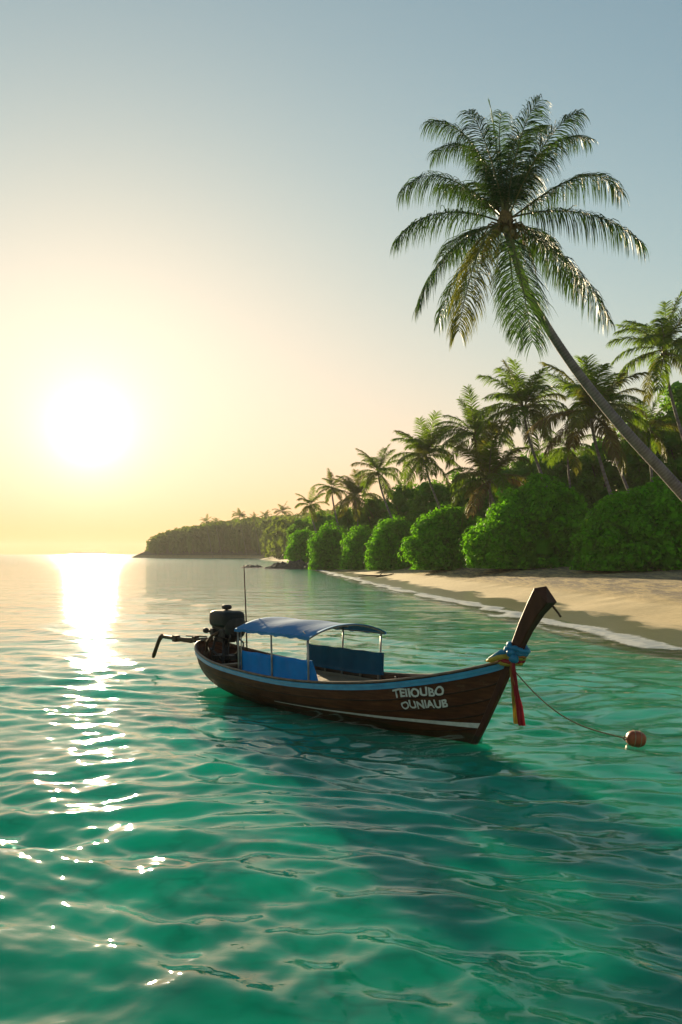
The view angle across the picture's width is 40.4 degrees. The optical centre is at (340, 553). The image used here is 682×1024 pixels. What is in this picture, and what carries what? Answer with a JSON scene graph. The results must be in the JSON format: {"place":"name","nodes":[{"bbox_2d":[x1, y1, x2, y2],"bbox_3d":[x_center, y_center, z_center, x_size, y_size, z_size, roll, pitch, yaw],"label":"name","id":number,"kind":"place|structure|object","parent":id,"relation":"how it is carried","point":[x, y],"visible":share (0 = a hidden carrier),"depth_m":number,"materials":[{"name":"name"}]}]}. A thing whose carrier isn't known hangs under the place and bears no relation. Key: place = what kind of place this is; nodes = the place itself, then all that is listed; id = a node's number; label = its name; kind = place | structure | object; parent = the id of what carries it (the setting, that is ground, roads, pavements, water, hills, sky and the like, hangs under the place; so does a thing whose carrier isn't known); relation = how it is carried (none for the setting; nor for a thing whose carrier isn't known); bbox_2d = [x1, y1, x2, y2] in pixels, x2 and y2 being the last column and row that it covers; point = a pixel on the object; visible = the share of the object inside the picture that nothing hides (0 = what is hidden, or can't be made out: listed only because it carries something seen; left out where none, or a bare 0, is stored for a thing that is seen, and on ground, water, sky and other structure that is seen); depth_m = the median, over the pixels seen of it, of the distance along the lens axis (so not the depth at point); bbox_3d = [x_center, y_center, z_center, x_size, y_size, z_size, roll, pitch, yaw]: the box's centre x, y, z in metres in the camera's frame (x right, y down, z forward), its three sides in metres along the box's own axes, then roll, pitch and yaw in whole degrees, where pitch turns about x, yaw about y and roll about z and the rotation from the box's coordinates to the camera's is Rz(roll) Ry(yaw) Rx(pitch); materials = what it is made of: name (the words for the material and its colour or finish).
{"place":"outdoors","nodes":[
{"label":"outdoors","id":0,"kind":"place"},
{"bbox_2d":[0,554,681,1023],"bbox_3d":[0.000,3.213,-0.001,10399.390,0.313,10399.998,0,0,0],"label":"water","id":1,"kind":"structure","parent":0,"point":[86,942],"depth_m":11.54,"materials":[{"name":"teal liquid"}]},
{"bbox_2d":[244,565,261,567],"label":"rock shelf","id":2,"kind":"object","parent":1,"relation":"in","point":[251,566],"visible":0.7,"depth_m":217.38,"materials":[{"name":"grey stone"}]},
{"bbox_2d":[152,565,561,744],"bbox_3d":[-0.835,1.904,20.347,2.231,3.249,13.906,0,0,-39],"label":"longtail boat","id":3,"kind":"object","parent":1,"relation":"on","point":[352,686],"visible":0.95,"depth_m":18.56,"materials":[{"name":"brown wood"}]},
{"bbox_2d":[486,641,530,725],"bbox_3d":[2.873,2.161,15.723,0.450,1.379,0.803,0,0,-39],"label":"prow garland","id":4,"kind":"object","parent":3,"relation":"attached to","point":[511,656],"visible":0.97,"depth_m":15.48,"materials":[{"name":"multicoloured fabric"}]},
{"bbox_2d":[516,672,624,738],"bbox_3d":[3.812,2.502,15.645,1.912,1.218,0.026,0,0,3],"label":"mooring rope","id":5,"kind":"object","parent":3,"relation":"attached to","point":[564,716],"visible":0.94,"depth_m":15.64,"materials":[{"name":"fabric"}]},
{"bbox_2d":[316,570,681,649],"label":"foam","id":6,"kind":"object","parent":1,"relation":"on","point":[626,639],"visible":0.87,"depth_m":41.17,"materials":[{"name":"white"}]},
{"bbox_2d":[623,730,645,747],"bbox_3d":[4.960,3.115,15.613,0.342,0.299,0.317,0,0,37],"label":"mooring buoy","id":7,"kind":"object","parent":1,"relation":"on","point":[634,738],"visible":1,"depth_m":15.50,"materials":[{"name":"orange plastic"}]},
{"bbox_2d":[0,0,681,553],"label":"sky","id":8,"kind":"structure","parent":0,"point":[206,307],"materials":[{"name":"blue"}]},
{"bbox_2d":[131,548,681,659],"bbox_3d":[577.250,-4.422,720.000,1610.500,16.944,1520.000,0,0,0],"label":"beach","id":9,"kind":"structure","parent":0,"point":[646,604],"depth_m":62.16,"materials":[{"name":"beige sand"}]},
{"bbox_2d":[200,514,212,557],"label":"coconut palm","id":10,"kind":"object","parent":9,"relation":"on","point":[207,522],"visible":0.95,"depth_m":690.36,"materials":[{"name":"green plant"}]},
{"bbox_2d":[210,518,221,555],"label":"coconut palm","id":11,"kind":"object","parent":9,"relation":"on","point":[218,521],"visible":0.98,"depth_m":679.89,"materials":[{"name":"green plant"}]},
{"bbox_2d":[231,508,247,558],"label":"coconut palm","id":12,"kind":"object","parent":9,"relation":"on","point":[239,513],"visible":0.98,"depth_m":619.89,"materials":[{"name":"green plant"}]},
{"bbox_2d":[144,509,335,558],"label":"headland forest","id":13,"kind":"object","parent":9,"relation":"on","point":[271,536],"visible":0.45,"depth_m":694.75,"materials":[{"name":"green plant"}]},
{"bbox_2d":[247,512,260,555],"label":"coconut palm","id":14,"kind":"object","parent":9,"relation":"on","point":[253,517],"visible":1,"depth_m":599.89,"materials":[{"name":"green plant"}]},
{"bbox_2d":[259,510,271,520],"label":"coconut palm","id":15,"kind":"object","parent":9,"relation":"on","point":[266,514],"visible":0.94,"depth_m":579.64,"materials":[{"name":"green plant"}]},
{"bbox_2d":[272,501,291,516],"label":"coconut palm","id":16,"kind":"object","parent":9,"relation":"on","point":[282,508],"visible":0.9,"depth_m":518.96,"materials":[{"name":"green plant"}]},
{"bbox_2d":[265,559,308,568],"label":"rock shelf","id":17,"kind":"object","parent":9,"relation":"on","point":[298,564],"visible":0.47,"depth_m":202.10,"materials":[{"name":"grey stone"}]},
{"bbox_2d":[285,517,312,545],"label":"broadleaf tree","id":18,"kind":"object","parent":9,"relation":"on","point":[301,523],"visible":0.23,"depth_m":267.81,"materials":[{"name":"green plant"}]},
{"bbox_2d":[283,528,315,562],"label":"round bush","id":19,"kind":"object","parent":9,"relation":"on","point":[296,550],"visible":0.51,"depth_m":214.16,"materials":[{"name":"green plant"}]},
{"bbox_2d":[294,487,329,532],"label":"coconut palm","id":20,"kind":"object","parent":9,"relation":"on","point":[311,509],"visible":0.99,"depth_m":209.17,"materials":[{"name":"green plant"}]},
{"bbox_2d":[306,509,332,534],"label":"broadleaf tree","id":21,"kind":"object","parent":9,"relation":"on","point":[322,519],"visible":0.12,"depth_m":227.59,"materials":[{"name":"green plant"}]},
{"bbox_2d":[305,520,352,569],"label":"round bush","id":22,"kind":"object","parent":9,"relation":"on","point":[324,545],"visible":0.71,"depth_m":179.67,"materials":[{"name":"green plant"}]},
{"bbox_2d":[311,468,349,527],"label":"coconut palm","id":23,"kind":"object","parent":9,"relation":"on","point":[324,487],"visible":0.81,"depth_m":184.72,"materials":[{"name":"green plant"}]},
{"bbox_2d":[330,504,360,534],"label":"broadleaf tree","id":24,"kind":"object","parent":9,"relation":"on","point":[347,520],"visible":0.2,"depth_m":192.56,"materials":[{"name":"green plant"}]},
{"bbox_2d":[328,469,382,525],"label":"coconut palm","id":25,"kind":"object","parent":9,"relation":"on","point":[355,490],"visible":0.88,"depth_m":170.60,"materials":[{"name":"green plant"}]},
{"bbox_2d":[338,524,374,569],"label":"round bush","id":26,"kind":"object","parent":9,"relation":"on","point":[354,549],"visible":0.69,"depth_m":157.79,"materials":[{"name":"green plant"}]},
{"bbox_2d":[352,496,390,537],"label":"broadleaf tree","id":27,"kind":"object","parent":9,"relation":"on","point":[377,512],"visible":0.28,"depth_m":172.62,"materials":[{"name":"green plant"}]},
{"bbox_2d":[358,573,393,576],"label":"driftwood","id":28,"kind":"object","parent":9,"relation":"on","point":[380,575],"visible":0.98,"depth_m":119.94,"materials":[{"name":"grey wood"}]},
{"bbox_2d":[351,444,402,520],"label":"coconut palm","id":29,"kind":"object","parent":9,"relation":"on","point":[370,478],"visible":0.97,"depth_m":144.66,"materials":[{"name":"green plant"}]},
{"bbox_2d":[363,514,415,570],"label":"round bush","id":30,"kind":"object","parent":9,"relation":"on","point":[384,546],"visible":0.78,"depth_m":134.57,"materials":[{"name":"green plant"}]},
{"bbox_2d":[379,481,417,527],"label":"broadleaf tree","id":31,"kind":"object","parent":9,"relation":"on","point":[398,507],"visible":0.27,"depth_m":155.97,"materials":[{"name":"green plant"}]},
{"bbox_2d":[385,410,463,510],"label":"coconut palm","id":32,"kind":"object","parent":9,"relation":"on","point":[423,451],"visible":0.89,"depth_m":114.09,"materials":[{"name":"green plant"}]},
{"bbox_2d":[405,479,449,527],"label":"broadleaf tree","id":33,"kind":"object","parent":9,"relation":"on","point":[423,501],"visible":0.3,"depth_m":142.94,"materials":[{"name":"green plant"}]},
{"bbox_2d":[397,502,482,569],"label":"round bush","id":34,"kind":"object","parent":9,"relation":"on","point":[433,540],"visible":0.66,"depth_m":107.75,"materials":[{"name":"green plant"}]},
{"bbox_2d":[437,467,484,517],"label":"broadleaf tree","id":35,"kind":"object","parent":9,"relation":"on","point":[447,495],"visible":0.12,"depth_m":137.98,"materials":[{"name":"green plant"}]},
{"bbox_2d":[433,384,515,503],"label":"coconut palm","id":36,"kind":"object","parent":9,"relation":"on","point":[470,417],"visible":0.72,"depth_m":109.35,"materials":[{"name":"green plant"}]},
{"bbox_2d":[444,418,529,526],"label":"coconut palm","id":37,"kind":"object","parent":9,"relation":"on","point":[487,460],"visible":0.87,"depth_m":102.86,"materials":[{"name":"green plant"}]},
{"bbox_2d":[477,466,517,521],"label":"broadleaf tree","id":38,"kind":"object","parent":9,"relation":"on","point":[486,505],"visible":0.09,"depth_m":134.51,"materials":[{"name":"green plant"}]},
{"bbox_2d":[475,356,567,486],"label":"coconut palm","id":39,"kind":"object","parent":9,"relation":"on","point":[518,395],"visible":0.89,"depth_m":99.17,"materials":[{"name":"green plant"}]},
{"bbox_2d":[503,451,548,489],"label":"broadleaf tree","id":40,"kind":"object","parent":9,"relation":"on","point":[523,469],"visible":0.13,"depth_m":130.44,"materials":[{"name":"green plant"}]},
{"bbox_2d":[459,471,592,568],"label":"round bush","id":41,"kind":"object","parent":9,"relation":"on","point":[532,523],"visible":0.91,"depth_m":87.71,"materials":[{"name":"green plant"}]},
{"bbox_2d":[390,94,681,500],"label":"coconut palm","id":42,"kind":"object","parent":9,"relation":"on","point":[507,193],"visible":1,"depth_m":37.83,"materials":[{"name":"green plant"}]},
{"bbox_2d":[534,447,586,511],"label":"broadleaf tree","id":43,"kind":"object","parent":9,"relation":"on","point":[559,469],"visible":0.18,"depth_m":123.50,"materials":[{"name":"green plant"}]},
{"bbox_2d":[539,427,600,487],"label":"coconut palm","id":44,"kind":"object","parent":9,"relation":"on","point":[563,451],"visible":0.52,"depth_m":111.72,"materials":[{"name":"green plant"}]},
{"bbox_2d":[524,354,651,494],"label":"coconut palm","id":45,"kind":"object","parent":9,"relation":"on","point":[591,410],"visible":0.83,"depth_m":83.47,"materials":[{"name":"green plant"}]},
{"bbox_2d":[568,437,635,509],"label":"broadleaf tree","id":46,"kind":"object","parent":9,"relation":"on","point":[591,485],"visible":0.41,"depth_m":119.39,"materials":[{"name":"green plant"}]},
{"bbox_2d":[561,372,647,490],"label":"coconut palm","id":47,"kind":"object","parent":9,"relation":"on","point":[630,406],"visible":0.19,"depth_m":91.86,"materials":[{"name":"green plant"}]},
{"bbox_2d":[568,476,681,571],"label":"round bush","id":48,"kind":"object","parent":9,"relation":"on","point":[638,529],"visible":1,"depth_m":72.35,"materials":[{"name":"green plant"}]},
{"bbox_2d":[607,410,678,492],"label":"broadleaf tree","id":49,"kind":"object","parent":9,"relation":"on","point":[636,469],"visible":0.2,"depth_m":115.52,"materials":[{"name":"green plant"}]},
{"bbox_2d":[605,291,681,438],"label":"coconut palm","id":50,"kind":"object","parent":9,"relation":"on","point":[662,334],"visible":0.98,"depth_m":89.59,"materials":[{"name":"green plant"}]},
{"bbox_2d":[620,391,681,481],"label":"coconut palm","id":51,"kind":"object","parent":9,"relation":"on","point":[659,446],"visible":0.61,"depth_m":97.60,"materials":[{"name":"green plant"}]},
{"bbox_2d":[640,381,681,495],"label":"broadleaf tree","id":52,"kind":"object","parent":9,"relation":"on","point":[670,444],"visible":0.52,"depth_m":110.14,"materials":[{"name":"green plant"}]}
]}

